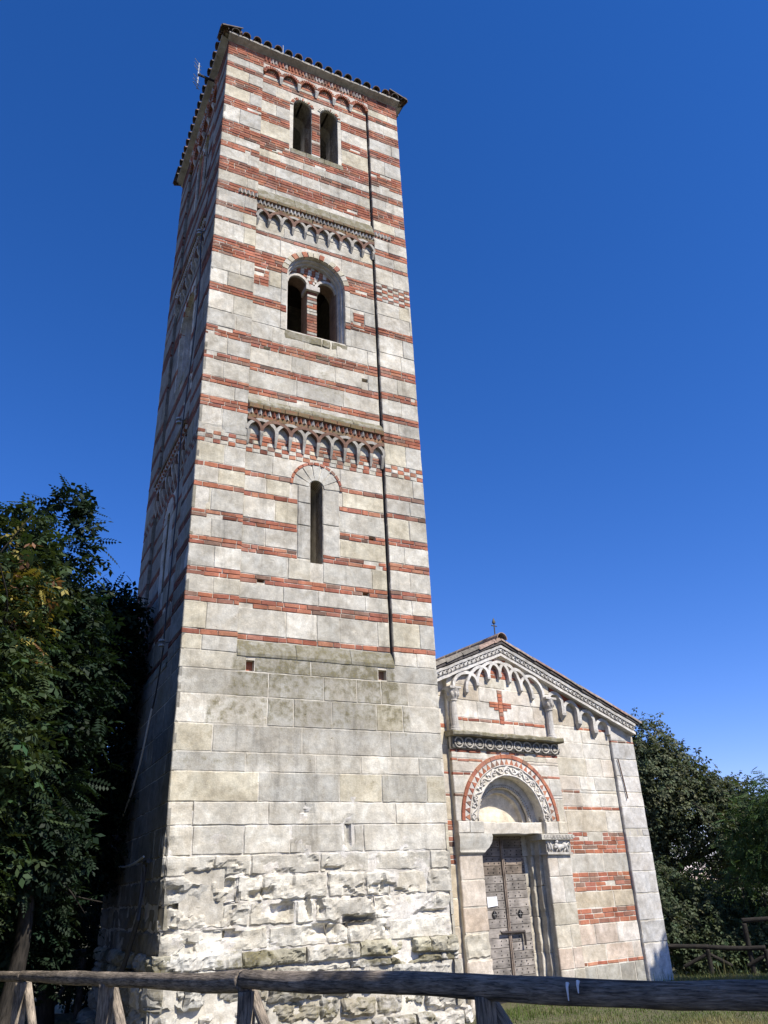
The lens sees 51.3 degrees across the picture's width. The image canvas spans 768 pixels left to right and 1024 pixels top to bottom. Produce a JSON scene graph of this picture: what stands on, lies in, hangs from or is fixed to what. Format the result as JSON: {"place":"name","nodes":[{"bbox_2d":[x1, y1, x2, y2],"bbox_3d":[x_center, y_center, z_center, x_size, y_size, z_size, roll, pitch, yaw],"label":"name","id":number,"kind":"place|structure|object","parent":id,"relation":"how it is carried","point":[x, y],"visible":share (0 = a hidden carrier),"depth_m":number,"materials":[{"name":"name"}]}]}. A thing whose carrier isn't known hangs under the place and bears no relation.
{"place":"outdoors","nodes":[
{"label":"outdoors","id":0,"kind":"place"},
{"bbox_2d":[0,0,767,879],"label":"sky","id":1,"kind":"structure","parent":0,"point":[584,183],"materials":[{"name":"blue"}]},
{"bbox_2d":[25,881,767,1023],"bbox_3d":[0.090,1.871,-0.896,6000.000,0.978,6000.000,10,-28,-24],"label":"ground","id":2,"kind":"structure","parent":0,"point":[59,1015],"depth_m":11.36,"materials":[{"name":"green plant"}]},
{"bbox_2d":[0,949,86,1018],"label":"log fence","id":3,"kind":"object","parent":2,"relation":"on","point":[78,997],"visible":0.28,"depth_m":13.62,"materials":[{"name":"brown wood"}]},
{"bbox_2d":[0,908,87,1014],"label":"bush","id":4,"kind":"object","parent":2,"relation":"on","point":[65,998],"depth_m":14.46,"materials":[{"name":"green plant"}]},
{"bbox_2d":[0,492,92,987],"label":"locust tree","id":5,"kind":"object","parent":2,"relation":"on","point":[28,590],"visible":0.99,"depth_m":9.57,"materials":[{"name":"green plant"}]},
{"bbox_2d":[0,473,131,1023],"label":"locust tree","id":6,"kind":"object","parent":2,"relation":"on","point":[38,941],"visible":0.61,"depth_m":11.02,"materials":[{"name":"green plant"}]},
{"bbox_2d":[55,878,103,1012],"bbox_3d":[-6.021,8.072,15.334,2.608,3.182,3.078,-15,-28,23],"label":"bush","id":7,"kind":"object","parent":2,"relation":"on","point":[89,961],"visible":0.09,"depth_m":15.09,"materials":[{"name":"green plant"}]},
{"bbox_2d":[67,741,113,963],"bbox_3d":[-7.691,6.327,15.343,9.827,6.885,5.167,10,-28,-24],"label":"dark tree","id":8,"kind":"object","parent":2,"relation":"on","point":[90,906],"depth_m":15.06,"materials":[{"name":"green plant"}]},
{"bbox_2d":[79,895,101,991],"bbox_3d":[-5.045,8.734,16.497,3.857,3.270,2.523,10,-28,-24],"label":"bush","id":9,"kind":"object","parent":2,"relation":"on","point":[93,960],"visible":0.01,"depth_m":15.84,"materials":[{"name":"green plant"}]},
{"bbox_2d":[36,572,155,1023],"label":"locust tree","id":10,"kind":"object","parent":2,"relation":"on","point":[131,673],"visible":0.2,"depth_m":13.68,"materials":[{"name":"green plant"}]},
{"bbox_2d":[76,23,475,1023],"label":"bell tower","id":11,"kind":"structure","parent":2,"relation":"on","point":[288,809],"depth_m":13.44,"materials":[{"name":"stone"}]},
{"bbox_2d":[112,229,205,971],"bbox_3d":[-4.283,1.248,14.371,0.439,14.329,3.397,11,-29,-27],"label":"lightning cable","id":12,"kind":"object","parent":11,"relation":"attached to","point":[144,863],"visible":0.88,"depth_m":12.78,"materials":[{"name":"metal"}]},
{"bbox_2d":[161,494,174,591],"bbox_3d":[-3.935,0.598,15.089,0.353,1.925,1.000,10,-28,-24],"label":"slit window","id":13,"kind":"structure","parent":11,"relation":"in","point":[170,507],"depth_m":15.30,"materials":[{"name":"grey stone"}]},
{"bbox_2d":[174,286,196,395],"bbox_3d":[-3.972,-3.691,17.181,0.630,2.367,1.502,10,-28,-24],"label":"two light window","id":14,"kind":"structure","parent":11,"relation":"in","point":[188,335],"depth_m":17.59,"materials":[{"name":"grey stone"}]},
{"bbox_2d":[193,131,209,214],"bbox_3d":[-4.147,-8.071,19.218,0.510,1.891,1.266,10,-28,-24],"label":"two light window","id":15,"kind":"structure","parent":11,"relation":"in","point":[200,191],"depth_m":19.17,"materials":[{"name":"grey stone"}]},
{"bbox_2d":[193,58,214,89],"bbox_3d":[-4.203,-10.117,18.682,0.580,0.880,0.089,19,-33,-38],"label":"antenna","id":16,"kind":"object","parent":11,"relation":"attached to","point":[203,76],"visible":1,"depth_m":18.65,"materials":[{"name":"metal"}]},
{"bbox_2d":[280,252,350,349],"bbox_3d":[-1.493,-4.194,16.374,1.505,2.372,0.605,10,-28,-24],"label":"two light window","id":17,"kind":"structure","parent":11,"relation":"in","point":[311,278],"depth_m":16.47,"materials":[{"name":"beige stone"}]},
{"bbox_2d":[290,97,342,170],"bbox_3d":[-1.646,-8.568,18.431,1.293,1.891,0.491,10,-28,-24],"label":"two light window","id":18,"kind":"structure","parent":11,"relation":"in","point":[315,133],"depth_m":18.35,"materials":[{"name":"beige stone"}]},
{"bbox_2d":[290,462,342,563],"bbox_3d":[-1.253,0.048,14.211,1.000,1.925,0.358,10,-28,-24],"label":"slit window","id":19,"kind":"structure","parent":11,"relation":"in","point":[315,479],"depth_m":14.37,"materials":[{"name":"beige stone"}]},
{"bbox_2d":[0,969,767,1023],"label":"log fence","id":20,"kind":"object","parent":2,"relation":"on","point":[488,993],"visible":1,"depth_m":4.08,"materials":[{"name":"wood"}]},
{"bbox_2d":[436,618,673,1012],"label":"church","id":21,"kind":"structure","parent":2,"relation":"on","point":[549,843],"depth_m":14.45,"materials":[{"name":"stone"}]},
{"bbox_2d":[487,897,497,906],"bbox_3d":[1.834,6.586,13.509,0.220,0.160,0.007,14,-30,-31],"label":"paper notice","id":22,"kind":"object","parent":21,"relation":"attached to","point":[491,901],"visible":1,"depth_m":13.50,"materials":[{"name":"paper"}]},
{"bbox_2d":[482,822,536,1003],"bbox_3d":[2.084,6.870,13.603,1.160,2.976,0.193,14,-30,-31],"label":"door","id":23,"kind":"structure","parent":21,"relation":"in","point":[510,935],"depth_m":13.66,"materials":[{"name":"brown wood"}]},
{"bbox_2d":[461,958,766,1023],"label":"tall grass","id":24,"kind":"structure","parent":2,"relation":"on","point":[677,975],"depth_m":14.44,"materials":[{"name":"green plant"}]},
{"bbox_2d":[655,842,711,895],"bbox_3d":[8.362,12.434,27.587,5.852,5.734,6.825,-9,-26,12],"label":"tree","id":25,"kind":"object","parent":2,"relation":"on","point":[696,869],"visible":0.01,"depth_m":27.06,"materials":[{"name":"green plant"}]},
{"bbox_2d":[654,856,722,975],"bbox_3d":[6.738,9.700,19.259,2.782,2.594,2.729,10,-28,-24],"label":"bush","id":26,"kind":"object","parent":2,"relation":"on","point":[667,891],"visible":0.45,"depth_m":18.86,"materials":[{"name":"green plant"}]},
{"bbox_2d":[632,707,767,898],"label":"broad tree","id":27,"kind":"object","parent":2,"relation":"on","point":[674,792],"visible":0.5,"depth_m":22.55,"materials":[{"name":"green plant"}]},
{"bbox_2d":[667,864,751,975],"bbox_3d":[7.394,9.841,19.077,2.838,2.713,2.586,10,-28,-24],"label":"bush","id":28,"kind":"object","parent":2,"relation":"on","point":[711,934],"visible":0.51,"depth_m":18.46,"materials":[{"name":"green plant"}]},
{"bbox_2d":[668,944,767,974],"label":"log fence","id":29,"kind":"object","parent":2,"relation":"on","point":[708,954],"visible":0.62,"depth_m":16.44,"materials":[{"name":"brown wood"}]},
{"bbox_2d":[669,774,767,906],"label":"tree","id":30,"kind":"object","parent":2,"relation":"on","point":[711,854],"visible":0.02,"depth_m":26.91,"materials":[{"name":"green plant"}]},
{"bbox_2d":[678,886,767,975],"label":"bush","id":31,"kind":"object","parent":2,"relation":"on","point":[735,927],"visible":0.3,"depth_m":18.34,"materials":[{"name":"green plant"}]},
{"bbox_2d":[685,767,767,925],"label":"locust tree","id":32,"kind":"object","parent":2,"relation":"on","point":[760,815],"visible":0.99,"depth_m":19.07,"materials":[{"name":"green plant"}]},
{"bbox_2d":[688,779,767,908],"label":"tree","id":33,"kind":"object","parent":2,"relation":"on","point":[743,889],"visible":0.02,"depth_m":24.35,"materials":[{"name":"green plant"}]},
{"bbox_2d":[714,888,767,975],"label":"bush","id":34,"kind":"object","parent":2,"relation":"on","point":[760,926],"visible":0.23,"depth_m":18.46,"materials":[{"name":"green plant"}]},
{"bbox_2d":[741,916,767,974],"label":"log fence","id":35,"kind":"object","parent":2,"relation":"on","point":[745,921],"visible":0.73,"depth_m":16.44,"materials":[{"name":"brown wood"}]},
{"bbox_2d":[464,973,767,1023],"bbox_3d":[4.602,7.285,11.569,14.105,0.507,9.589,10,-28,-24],"label":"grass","id":36,"kind":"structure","parent":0,"point":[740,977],"depth_m":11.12,"materials":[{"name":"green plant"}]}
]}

